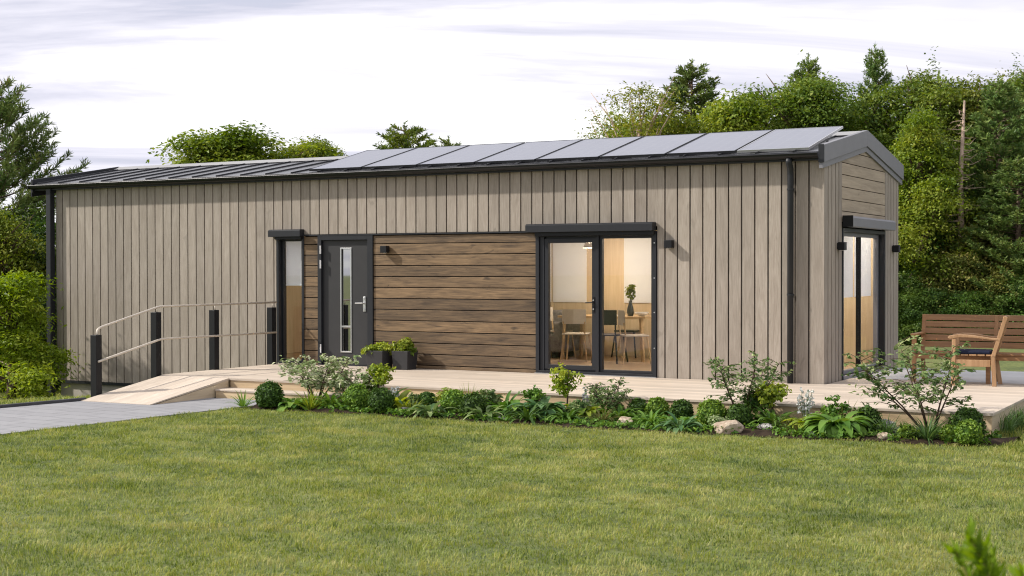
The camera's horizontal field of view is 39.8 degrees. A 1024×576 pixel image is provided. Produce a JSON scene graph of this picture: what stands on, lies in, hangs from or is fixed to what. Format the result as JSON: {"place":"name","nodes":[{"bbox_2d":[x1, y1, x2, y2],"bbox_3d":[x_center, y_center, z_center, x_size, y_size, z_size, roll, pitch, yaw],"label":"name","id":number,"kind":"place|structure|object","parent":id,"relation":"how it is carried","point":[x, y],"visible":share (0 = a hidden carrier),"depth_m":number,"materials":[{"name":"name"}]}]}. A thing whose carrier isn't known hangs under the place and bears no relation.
{"place":"outdoors","nodes":[
{"label":"outdoors","id":0,"kind":"place"},
{"bbox_2d":[0,387,90,404],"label":"side lawn grass","id":1,"kind":"structure","parent":0,"point":[24,400],"depth_m":19.84,"materials":[{"name":"green plant"}]},
{"bbox_2d":[0,398,255,434],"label":"paved path","id":2,"kind":"structure","parent":0,"point":[19,419],"depth_m":17.92,"materials":[{"name":"grey concrete"}]},
{"bbox_2d":[81,375,228,404],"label":"access ramp","id":3,"kind":"structure","parent":2,"relation":"on","point":[161,389],"depth_m":19.72,"materials":[{"name":"brown wood"}]},
{"bbox_2d":[0,346,1023,575],"bbox_3d":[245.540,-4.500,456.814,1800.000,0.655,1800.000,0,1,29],"label":"lawn ground","id":4,"kind":"structure","parent":0,"point":[1018,366],"depth_m":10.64,"materials":[{"name":"green plant"}]},
{"bbox_2d":[0,202,55,384],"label":"leafy shrub","id":5,"kind":"object","parent":4,"relation":"on","point":[9,230],"visible":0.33,"depth_m":27.73,"materials":[{"name":"green plant"}]},
{"bbox_2d":[0,201,55,344],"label":"evergreen shrub","id":6,"kind":"object","parent":4,"relation":"on","point":[39,223],"visible":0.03,"depth_m":29.51,"materials":[{"name":"green plant"}]},
{"bbox_2d":[0,232,56,386],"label":"evergreen shrub","id":7,"kind":"object","parent":4,"relation":"on","point":[37,258],"visible":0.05,"depth_m":28.24,"materials":[{"name":"green plant"}]},
{"bbox_2d":[0,289,60,391],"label":"evergreen shrub","id":8,"kind":"object","parent":4,"relation":"on","point":[45,331],"visible":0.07,"depth_m":27.34,"materials":[{"name":"green plant"}]},
{"bbox_2d":[0,397,85,407],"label":"path kerb","id":9,"kind":"structure","parent":4,"relation":"on","point":[40,402],"depth_m":18.91,"materials":[{"name":"grey concrete"}]},
{"bbox_2d":[0,268,88,399],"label":"leafy shrub","id":10,"kind":"object","parent":4,"relation":"on","point":[24,348],"visible":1,"depth_m":24.36,"materials":[{"name":"green plant"}]},
{"bbox_2d":[0,74,90,286],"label":"pine tree","id":11,"kind":"object","parent":4,"relation":"on","point":[15,171],"visible":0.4,"depth_m":30.57,"materials":[{"name":"green plant"}]},
{"bbox_2d":[146,120,338,164],"bbox_3d":[-7.125,-1.221,37.671,8.977,6.337,8.588,0,1,29],"label":"broadleaf tree","id":12,"kind":"object","parent":4,"relation":"on","point":[228,146],"visible":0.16,"depth_m":36.51,"materials":[{"name":"green plant"}]},
{"bbox_2d":[278,134,348,158],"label":"broadleaf tree","id":13,"kind":"object","parent":4,"relation":"on","point":[320,152],"visible":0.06,"depth_m":37.23,"materials":[{"name":"green plant"}]},
{"bbox_2d":[372,120,436,148],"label":"tree","id":14,"kind":"object","parent":4,"relation":"on","point":[395,139],"visible":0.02,"depth_m":41.64,"materials":[{"name":"green plant"}]},
{"bbox_2d":[27,130,903,397],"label":"garden house","id":15,"kind":"structure","parent":4,"relation":"on","point":[482,267],"depth_m":21.91,"materials":[{"name":"brown wood"}]},
{"bbox_2d":[276,236,305,363],"bbox_3d":[-3.599,0.204,23.344,0.560,2.102,0.212,0,1,29],"label":"narrow window","id":16,"kind":"structure","parent":15,"relation":"in","point":[290,255],"depth_m":23.40,"materials":[{"name":"clear glass"}]},
{"bbox_2d":[317,235,374,366],"bbox_3d":[-2.651,0.208,22.775,1.080,2.118,0.193,0,1,29],"label":"front door","id":17,"kind":"structure","parent":15,"relation":"in","point":[346,265],"depth_m":22.79,"materials":[{"name":"metal"}]},
{"bbox_2d":[309,148,414,170],"bbox_3d":[-2.455,-2.079,23.537,1.014,0.162,1.727,0,15,29],"label":"solar panel","id":18,"kind":"object","parent":15,"relation":"on","point":[360,160],"visible":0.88,"depth_m":23.41,"materials":[{"name":"grey glass"}]},
{"bbox_2d":[362,145,469,168],"bbox_3d":[-1.539,-2.074,23.032,1.014,0.162,1.727,0,15,29],"label":"solar panel","id":19,"kind":"object","parent":15,"relation":"on","point":[414,157],"visible":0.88,"depth_m":22.91,"materials":[{"name":"grey glass"}]},
{"bbox_2d":[417,142,524,166],"bbox_3d":[-0.624,-2.068,22.528,1.014,0.162,1.727,0,15,29],"label":"solar panel","id":20,"kind":"object","parent":15,"relation":"on","point":[471,154],"visible":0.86,"depth_m":22.41,"materials":[{"name":"grey glass"}]},
{"bbox_2d":[475,139,582,163],"bbox_3d":[0.292,-2.063,22.023,1.014,0.162,1.727,0,15,29],"label":"solar panel","id":21,"kind":"object","parent":15,"relation":"on","point":[529,152],"visible":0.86,"depth_m":21.90,"materials":[{"name":"grey glass"}]},
{"bbox_2d":[550,310,579,357],"bbox_3d":[0.189,0.787,24.869,1.960,0.800,0.900,0,1,29],"label":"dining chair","id":22,"kind":"object","parent":15,"relation":"on","point":[555,341],"visible":0.27,"depth_m":24.22,"materials":[{"name":"beige wood"}]},
{"bbox_2d":[553,243,586,301],"bbox_3d":[1.022,-0.357,25.092,0.670,1.220,0.004,0,1,29],"label":"back window","id":23,"kind":"structure","parent":15,"relation":"in","point":[569,259],"depth_m":25.09,"materials":[{"name":"beige glass"}]},
{"bbox_2d":[560,309,591,361],"bbox_3d":[1.065,0.777,23.343,0.468,0.862,0.495,0,1,15],"label":"dining chair","id":24,"kind":"object","parent":15,"relation":"on","point":[573,316],"visible":0.98,"depth_m":23.14,"materials":[{"name":"brown wood"}]},
{"bbox_2d":[536,136,643,161],"bbox_3d":[1.208,-2.058,21.518,1.014,0.162,1.727,0,15,29],"label":"solar panel","id":25,"kind":"object","parent":15,"relation":"on","point":[587,149],"visible":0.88,"depth_m":21.39,"materials":[{"name":"grey glass"}]},
{"bbox_2d":[535,231,656,377],"bbox_3d":[1.244,0.233,20.654,1.950,2.102,0.250,0,1,29],"label":"glass door","id":26,"kind":"structure","parent":15,"relation":"in","point":[542,243],"depth_m":20.62,"materials":[{"name":"clear glass"}]},
{"bbox_2d":[558,314,650,361],"bbox_3d":[1.669,0.832,23.825,1.600,0.737,0.840,0,1,29],"label":"dining table","id":27,"kind":"object","parent":15,"relation":"on","point":[641,326],"visible":0.42,"depth_m":23.43,"materials":[{"name":"brown wood"}]},
{"bbox_2d":[591,310,627,363],"bbox_3d":[1.584,0.782,22.942,0.468,0.862,0.495,0,1,26],"label":"dining chair","id":28,"kind":"object","parent":15,"relation":"on","point":[610,317],"visible":0.52,"depth_m":22.70,"materials":[{"name":"wood"}]},
{"bbox_2d":[617,310,650,364],"bbox_3d":[1.946,0.785,22.691,0.495,0.862,0.468,0,1,-10],"label":"dining chair","id":29,"kind":"object","parent":15,"relation":"on","point":[621,317],"visible":0.98,"depth_m":22.54,"materials":[{"name":"brown wood"}]},
{"bbox_2d":[624,238,650,302],"bbox_3d":[2.384,-0.349,24.342,1.000,1.220,0.004,0,1,29],"label":"back window","id":30,"kind":"structure","parent":15,"relation":"in","point":[637,251],"depth_m":24.45,"materials":[{"name":"beige glass"}]},
{"bbox_2d":[600,133,706,158],"bbox_3d":[2.123,-2.052,21.014,1.014,0.162,1.727,0,15,29],"label":"solar panel","id":31,"kind":"object","parent":15,"relation":"on","point":[656,145],"visible":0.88,"depth_m":20.89,"materials":[{"name":"grey glass"}]},
{"bbox_2d":[667,130,772,155],"bbox_3d":[3.039,-2.047,20.509,1.014,0.162,1.727,0,15,29],"label":"solar panel","id":32,"kind":"object","parent":15,"relation":"on","point":[721,142],"visible":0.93,"depth_m":20.38,"materials":[{"name":"grey glass"}]},
{"bbox_2d":[737,126,842,152],"bbox_3d":[3.955,-2.041,20.005,1.014,0.162,1.727,0,15,29],"label":"solar panel","id":33,"kind":"object","parent":15,"relation":"on","point":[791,139],"visible":1,"depth_m":19.87,"materials":[{"name":"glass"}]},
{"bbox_2d":[842,228,885,379],"bbox_3d":[5.105,0.211,20.786,0.215,2.132,2.365,0,1,29],"label":"sliding door","id":34,"kind":"structure","parent":15,"relation":"in","point":[862,238],"depth_m":21.36,"materials":[{"name":"grey metal"}]},
{"bbox_2d":[163,363,1023,435],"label":"timber deck","id":35,"kind":"structure","parent":4,"relation":"on","point":[991,404],"depth_m":18.53,"materials":[{"name":"brown wood"}]},
{"bbox_2d":[90,301,276,396],"bbox_3d":[-4.846,0.916,21.459,0.143,1.348,4.035,0,1,29],"label":"handrail","id":36,"kind":"object","parent":35,"relation":"attached to","point":[96,359],"visible":0.76,"depth_m":20.79,"materials":[{"name":"black metal"}]},
{"bbox_2d":[365,351,392,368],"bbox_3d":[-2.060,1.114,22.013,0.324,0.290,0.324,0,1,29],"label":"planter","id":37,"kind":"object","parent":35,"relation":"on","point":[379,357],"visible":0.75,"depth_m":21.89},
{"bbox_2d":[360,340,393,355],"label":"potted plant","id":38,"kind":"object","parent":37,"relation":"in","point":[382,346],"visible":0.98,"depth_m":21.95,"materials":[{"name":"green plant"}]},
{"bbox_2d":[391,350,417,369],"bbox_3d":[-1.661,1.115,21.908,0.299,0.290,0.299,0,1,29],"label":"planter","id":39,"kind":"object","parent":35,"relation":"on","point":[404,360],"visible":0.87,"depth_m":21.79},
{"bbox_2d":[390,337,416,355],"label":"potted plant","id":40,"kind":"object","parent":39,"relation":"in","point":[406,344],"visible":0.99,"depth_m":21.83,"materials":[{"name":"green plant"}]},
{"bbox_2d":[948,315,1009,386],"bbox_3d":[6.223,0.828,18.836,0.750,0.930,0.520,0,1,23],"label":"garden armchair","id":41,"kind":"object","parent":35,"relation":"on","point":[993,364],"visible":0.83,"depth_m":18.65,"materials":[{"name":"brown wood"}]},
{"bbox_2d":[592,100,669,138],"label":"broadleaf tree","id":42,"kind":"object","parent":4,"relation":"on","point":[629,127],"visible":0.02,"depth_m":40.26,"materials":[{"name":"green plant"}]},
{"bbox_2d":[250,404,1019,445],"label":"flower bed soil","id":43,"kind":"structure","parent":4,"relation":"on","point":[759,432],"depth_m":15.48,"materials":[{"name":"brown soil"}]},
{"bbox_2d":[254,379,284,407],"bbox_3d":[-3.134,1.367,18.349,0.412,0.388,0.422,0,1,29],"label":"boxwood ball","id":44,"kind":"object","parent":43,"relation":"on","point":[268,394],"visible":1,"depth_m":18.23,"materials":[{"name":"green plant"}]},
{"bbox_2d":[271,353,363,401],"bbox_3d":[-2.573,1.198,18.614,1.282,0.710,1.246,0,1,29],"label":"airy shrub","id":45,"kind":"object","parent":43,"relation":"on","point":[316,375],"visible":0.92,"depth_m":18.55,"materials":[{"name":"green plant"}]},
{"bbox_2d":[325,369,380,396],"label":"airy shrub","id":46,"kind":"object","parent":43,"relation":"on","point":[344,382],"visible":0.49,"depth_m":18.35,"materials":[{"name":"green plant"}]},
{"bbox_2d":[342,383,369,408],"bbox_3d":[-1.978,1.385,18.044,0.410,0.374,0.394,0,1,29],"label":"boxwood ball","id":47,"kind":"object","parent":43,"relation":"on","point":[355,394],"visible":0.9,"depth_m":17.93,"materials":[{"name":"green plant"}]},
{"bbox_2d":[366,363,395,387],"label":"round shrub","id":48,"kind":"object","parent":43,"relation":"on","point":[380,371],"visible":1,"depth_m":18.27,"materials":[{"name":"green plant"}]},
{"bbox_2d":[367,387,395,412],"bbox_3d":[-1.637,1.402,17.714,0.374,0.328,0.391,0,1,29],"label":"boxwood ball","id":49,"kind":"object","parent":43,"relation":"on","point":[381,399],"visible":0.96,"depth_m":17.62,"materials":[{"name":"green plant"}]},
{"bbox_2d":[403,400,458,419],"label":"hosta","id":50,"kind":"object","parent":43,"relation":"on","point":[433,406],"visible":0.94,"depth_m":17.17,"materials":[{"name":"green plant"}]},
{"bbox_2d":[439,389,463,412],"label":"boxwood ball","id":51,"kind":"object","parent":43,"relation":"on","point":[453,398],"visible":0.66,"depth_m":17.39,"materials":[{"name":"green plant"}]},
{"bbox_2d":[458,391,487,416],"bbox_3d":[-0.468,1.414,17.148,0.360,0.333,0.355,0,1,29],"label":"boxwood ball","id":52,"kind":"object","parent":43,"relation":"on","point":[473,399],"visible":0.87,"depth_m":17.06,"materials":[{"name":"green plant"}]},
{"bbox_2d":[503,403,551,425],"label":"fern","id":53,"kind":"object","parent":43,"relation":"on","point":[526,416],"visible":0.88,"depth_m":16.61,"materials":[{"name":"green plant"}]},
{"bbox_2d":[506,396,566,419],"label":"hosta","id":54,"kind":"object","parent":43,"relation":"on","point":[551,406],"visible":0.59,"depth_m":16.92,"materials":[{"name":"green plant"}]},
{"bbox_2d":[549,362,584,407],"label":"round shrub","id":55,"kind":"object","parent":43,"relation":"on","point":[561,379],"visible":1,"depth_m":17.18,"materials":[{"name":"green plant"}]},
{"bbox_2d":[579,377,633,409],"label":"airy shrub","id":56,"kind":"object","parent":43,"relation":"on","point":[608,392],"visible":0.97,"depth_m":16.94,"materials":[{"name":"green plant"}]},
{"bbox_2d":[592,404,648,421],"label":"fern","id":57,"kind":"object","parent":43,"relation":"on","point":[621,410],"visible":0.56,"depth_m":16.66,"materials":[{"name":"green plant"}]},
{"bbox_2d":[273,397,1001,443],"bbox_3d":[0.871,1.521,16.700,9.253,0.160,1.213,0,1,29],"label":"ground cover","id":58,"kind":"object","parent":43,"relation":"on","point":[451,413],"visible":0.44,"depth_m":16.15,"materials":[{"name":"green plant"}]},
{"bbox_2d":[628,408,673,428],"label":"fern","id":59,"kind":"object","parent":43,"relation":"on","point":[652,419],"visible":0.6,"depth_m":16.08,"materials":[{"name":"green plant"}]},
{"bbox_2d":[644,396,669,416],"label":"boxwood ball","id":60,"kind":"object","parent":43,"relation":"on","point":[654,405],"visible":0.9,"depth_m":16.70,"materials":[{"name":"green plant"}]},
{"bbox_2d":[652,411,702,434],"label":"hosta","id":61,"kind":"object","parent":43,"relation":"on","point":[690,421],"visible":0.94,"depth_m":15.61,"materials":[{"name":"green plant"}]},
{"bbox_2d":[668,398,693,417],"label":"boxwood ball","id":62,"kind":"object","parent":43,"relation":"on","point":[683,407],"visible":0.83,"depth_m":16.52,"materials":[{"name":"green plant"}]},
{"bbox_2d":[694,397,726,424],"bbox_3d":[2.272,1.415,16.032,0.401,0.341,0.386,0,1,29],"label":"boxwood ball","id":63,"kind":"object","parent":43,"relation":"on","point":[708,407],"visible":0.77,"depth_m":15.93,"materials":[{"name":"green plant"}]},
{"bbox_2d":[714,420,743,433],"bbox_3d":[2.375,1.537,15.506,0.328,0.189,0.224,0,1,10],"label":"garden stone","id":64,"kind":"object","parent":43,"relation":"on","point":[727,425],"visible":0.89,"depth_m":15.42,"materials":[{"name":"beige stone"}]},
{"bbox_2d":[724,403,753,425],"bbox_3d":[2.542,1.438,15.872,0.335,0.305,0.345,0,1,29],"label":"boxwood ball","id":65,"kind":"object","parent":43,"relation":"on","point":[742,414],"visible":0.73,"depth_m":15.78,"materials":[{"name":"green plant"}]},
{"bbox_2d":[703,350,796,410],"bbox_3d":[2.678,1.142,16.192,1.161,0.870,0.962,0,1,29],"label":"airy shrub","id":66,"kind":"object","parent":43,"relation":"on","point":[725,369],"visible":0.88,"depth_m":16.14,"materials":[{"name":"green plant"}]},
{"bbox_2d":[739,388,770,418],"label":"round shrub","id":67,"kind":"object","parent":43,"relation":"on","point":[752,403],"visible":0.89,"depth_m":16.09,"materials":[{"name":"green plant"}]},
{"bbox_2d":[747,406,797,429],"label":"fern","id":68,"kind":"object","parent":43,"relation":"on","point":[769,419],"visible":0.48,"depth_m":15.79,"materials":[{"name":"green plant"}]},
{"bbox_2d":[753,380,791,412],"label":"round shrub","id":69,"kind":"object","parent":43,"relation":"on","point":[774,395],"visible":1,"depth_m":16.04,"materials":[{"name":"green plant"}]},
{"bbox_2d":[796,387,814,416],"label":"white flower","id":70,"kind":"object","parent":43,"relation":"on","point":[807,408],"visible":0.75,"depth_m":15.87,"materials":[{"name":"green plant"}]},
{"bbox_2d":[815,395,855,417],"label":"round shrub","id":71,"kind":"object","parent":43,"relation":"on","point":[830,409],"visible":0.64,"depth_m":15.66,"materials":[{"name":"green plant"}]},
{"bbox_2d":[798,411,877,438],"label":"hosta","id":72,"kind":"object","parent":43,"relation":"on","point":[829,425],"visible":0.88,"depth_m":15.12,"materials":[{"name":"green plant"}]},
{"bbox_2d":[852,404,882,423],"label":"boxwood ball","id":73,"kind":"object","parent":43,"relation":"on","point":[869,411],"visible":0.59,"depth_m":15.49,"materials":[{"name":"green plant"}]},
{"bbox_2d":[894,422,919,439],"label":"round shrub","id":74,"kind":"object","parent":43,"relation":"on","point":[903,428],"visible":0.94,"depth_m":14.76,"materials":[{"name":"green plant"}]},
{"bbox_2d":[841,335,975,429],"bbox_3d":[4.254,1.057,15.205,1.314,1.065,1.433,1,1,45],"label":"airy shrub","id":75,"kind":"object","parent":43,"relation":"on","point":[915,389],"visible":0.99,"depth_m":15.11,"materials":[{"name":"green plant"}]},
{"bbox_2d":[884,411,956,446],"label":"ornamental grass","id":76,"kind":"object","parent":43,"relation":"on","point":[926,433],"depth_m":14.72,"materials":[{"name":"green plant"}]},
{"bbox_2d":[946,406,986,437],"bbox_3d":[4.764,1.414,14.809,0.411,0.361,0.424,0,1,29],"label":"boxwood ball","id":77,"kind":"object","parent":43,"relation":"on","point":[964,413],"visible":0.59,"depth_m":14.73,"materials":[{"name":"green plant"}]},
{"bbox_2d":[954,418,983,445],"bbox_3d":[4.667,1.468,14.450,0.288,0.275,0.293,0,1,0],"label":"boxwood ball","id":78,"kind":"object","parent":43,"relation":"on","point":[967,431],"visible":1,"depth_m":14.37,"materials":[{"name":"green plant"}]},
{"bbox_2d":[574,75,707,139],"bbox_3d":[3.892,-1.806,37.895,7.066,7.695,6.947,0,1,29],"label":"birch tree","id":79,"kind":"object","parent":4,"relation":"on","point":[638,127],"visible":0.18,"depth_m":37.60,"materials":[{"name":"green plant"}]},
{"bbox_2d":[649,59,721,132],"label":"spruce tree","id":80,"kind":"object","parent":4,"relation":"on","point":[689,75],"visible":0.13,"depth_m":41.56,"materials":[{"name":"green plant"}]},
{"bbox_2d":[654,106,716,134],"bbox_3d":[4.497,-1.226,38.248,5.552,7.356,5.317,0,1,-8],"label":"broadleaf tree","id":81,"kind":"object","parent":4,"relation":"on","point":[685,125],"visible":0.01,"depth_m":38.23,"materials":[{"name":"green plant"}]},
{"bbox_2d":[662,86,785,134],"bbox_3d":[5.868,-1.883,39.375,6.649,7.455,6.950,1,1,39],"label":"broadleaf tree","id":82,"kind":"object","parent":4,"relation":"on","point":[724,116],"visible":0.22,"depth_m":38.33,"materials":[{"name":"green plant"}]},
{"bbox_2d":[776,52,831,122],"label":"spruce tree","id":83,"kind":"object","parent":4,"relation":"on","point":[817,68],"visible":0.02,"depth_m":44.81,"materials":[{"name":"green plant"}]},
{"bbox_2d":[721,49,896,151],"bbox_3d":[8.527,-2.185,39.960,7.739,8.926,8.534,0,1,29],"label":"broadleaf tree","id":84,"kind":"object","parent":4,"relation":"on","point":[800,105],"visible":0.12,"depth_m":39.21,"materials":[{"name":"green plant"}]},
{"bbox_2d":[850,44,899,147],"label":"spruce tree","id":85,"kind":"object","parent":4,"relation":"on","point":[872,65],"visible":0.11,"depth_m":40.76,"materials":[{"name":"green plant"}]},
{"bbox_2d":[842,46,977,157],"bbox_3d":[11.667,-2.247,40.059,7.094,9.011,7.823,-1,1,-28],"label":"broadleaf tree","id":86,"kind":"object","parent":4,"relation":"on","point":[915,90],"visible":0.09,"depth_m":39.27,"materials":[{"name":"green plant"}]},
{"bbox_2d":[898,269,945,345],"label":"woodland shrub","id":87,"kind":"object","parent":4,"relation":"on","point":[907,284],"visible":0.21,"depth_m":32.39,"materials":[{"name":"green plant"}]},
{"bbox_2d":[898,286,964,345],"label":"woodland shrub","id":88,"kind":"object","parent":4,"relation":"on","point":[932,297],"visible":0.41,"depth_m":31.96,"materials":[{"name":"green plant"}]},
{"bbox_2d":[898,205,969,294],"bbox_3d":[10.414,0.060,34.454,3.629,4.492,3.569,-1,1,-40],"label":"woodland shrub","id":89,"kind":"object","parent":4,"relation":"on","point":[936,243],"visible":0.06,"depth_m":33.82,"materials":[{"name":"green plant"}]},
{"bbox_2d":[855,368,1023,383],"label":"patio slab","id":90,"kind":"structure","parent":4,"relation":"on","point":[1014,377],"depth_m":20.39,"materials":[{"name":"concrete"}]},
{"bbox_2d":[910,314,1023,383],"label":"garden bench","id":91,"kind":"object","parent":90,"relation":"on","point":[999,356],"visible":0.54,"depth_m":19.48,"materials":[{"name":"brown wood"}]},
{"bbox_2d":[887,105,1002,326],"bbox_3d":[9.894,-1.206,34.147,4.395,6.453,4.209,0,1,-16],"label":"broadleaf tree","id":92,"kind":"object","parent":4,"relation":"on","point":[929,191],"visible":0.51,"depth_m":33.34,"materials":[{"name":"green plant"}]},
{"bbox_2d":[905,289,1013,342],"bbox_3d":[10.302,0.782,31.974,2.498,1.549,2.540,0,1,-22],"label":"woodland shrub","id":93,"kind":"object","parent":4,"relation":"on","point":[970,303],"visible":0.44,"depth_m":31.57,"materials":[{"name":"green plant"}]},
{"bbox_2d":[936,100,982,249],"bbox_3d":[10.704,-1.646,33.716,1.285,5.633,1.057,-1,1,-34],"label":"dead pine","id":94,"kind":"object","parent":4,"relation":"on","point":[960,162],"visible":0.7,"depth_m":33.65,"materials":[{"name":"brown plant"}]},
{"bbox_2d":[914,246,1005,335],"bbox_3d":[10.254,0.414,33.016,3.846,2.789,3.785,0,1,29],"label":"woodland shrub","id":95,"kind":"object","parent":4,"relation":"on","point":[958,274],"visible":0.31,"depth_m":32.51,"materials":[{"name":"green plant"}]},
{"bbox_2d":[919,68,1023,160],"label":"broadleaf tree","id":96,"kind":"object","parent":4,"relation":"on","point":[975,96],"visible":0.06,"depth_m":38.26,"materials":[{"name":"green plant"}]},
{"bbox_2d":[926,214,1021,341],"bbox_3d":[11.372,0.042,33.775,4.383,3.874,4.454,0,1,4],"label":"woodland shrub","id":97,"kind":"object","parent":4,"relation":"on","point":[1006,266],"visible":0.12,"depth_m":33.23,"materials":[{"name":"green plant"}]},
{"bbox_2d":[932,262,1023,335],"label":"woodland shrub","id":98,"kind":"object","parent":4,"relation":"on","point":[994,276],"visible":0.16,"depth_m":32.03,"materials":[{"name":"green plant"}]},
{"bbox_2d":[937,76,1023,268],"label":"spruce tree","id":99,"kind":"object","parent":4,"relation":"on","point":[995,137],"visible":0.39,"depth_m":34.00,"materials":[{"name":"green plant"}]},
{"bbox_2d":[941,514,1023,575],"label":"cypress shrub","id":100,"kind":"object","parent":4,"relation":"on","point":[979,557],"visible":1,"depth_m":3.42,"materials":[{"name":"green plant"}]},
{"bbox_2d":[957,155,1023,314],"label":"spruce tree","id":101,"kind":"object","parent":4,"relation":"on","point":[999,207],"visible":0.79,"depth_m":32.32,"materials":[{"name":"green plant"}]},
{"bbox_2d":[959,52,1023,147],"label":"broadleaf tree","id":102,"kind":"object","parent":4,"relation":"on","point":[1018,81],"visible":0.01,"depth_m":39.20,"materials":[{"name":"green plant"}]},
{"bbox_2d":[985,272,1023,342],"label":"woodland shrub","id":103,"kind":"object","parent":4,"relation":"on","point":[1007,298],"visible":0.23,"depth_m":31.52,"materials":[{"name":"green plant"}]},
{"bbox_2d":[0,0,1023,245],"label":"sky","id":104,"kind":"structure","parent":0,"point":[118,79],"materials":[{"name":"white"}]},
{"bbox_2d":[970,425,1023,454],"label":"lawn grass","id":105,"kind":"structure","parent":0,"point":[1016,434],"depth_m":14.30,"materials":[{"name":"green plant"}]},
{"bbox_2d":[999,406,1023,435],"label":"tall grass","id":106,"kind":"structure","parent":0,"point":[1009,424],"depth_m":15.54,"materials":[{"name":"green plant"}]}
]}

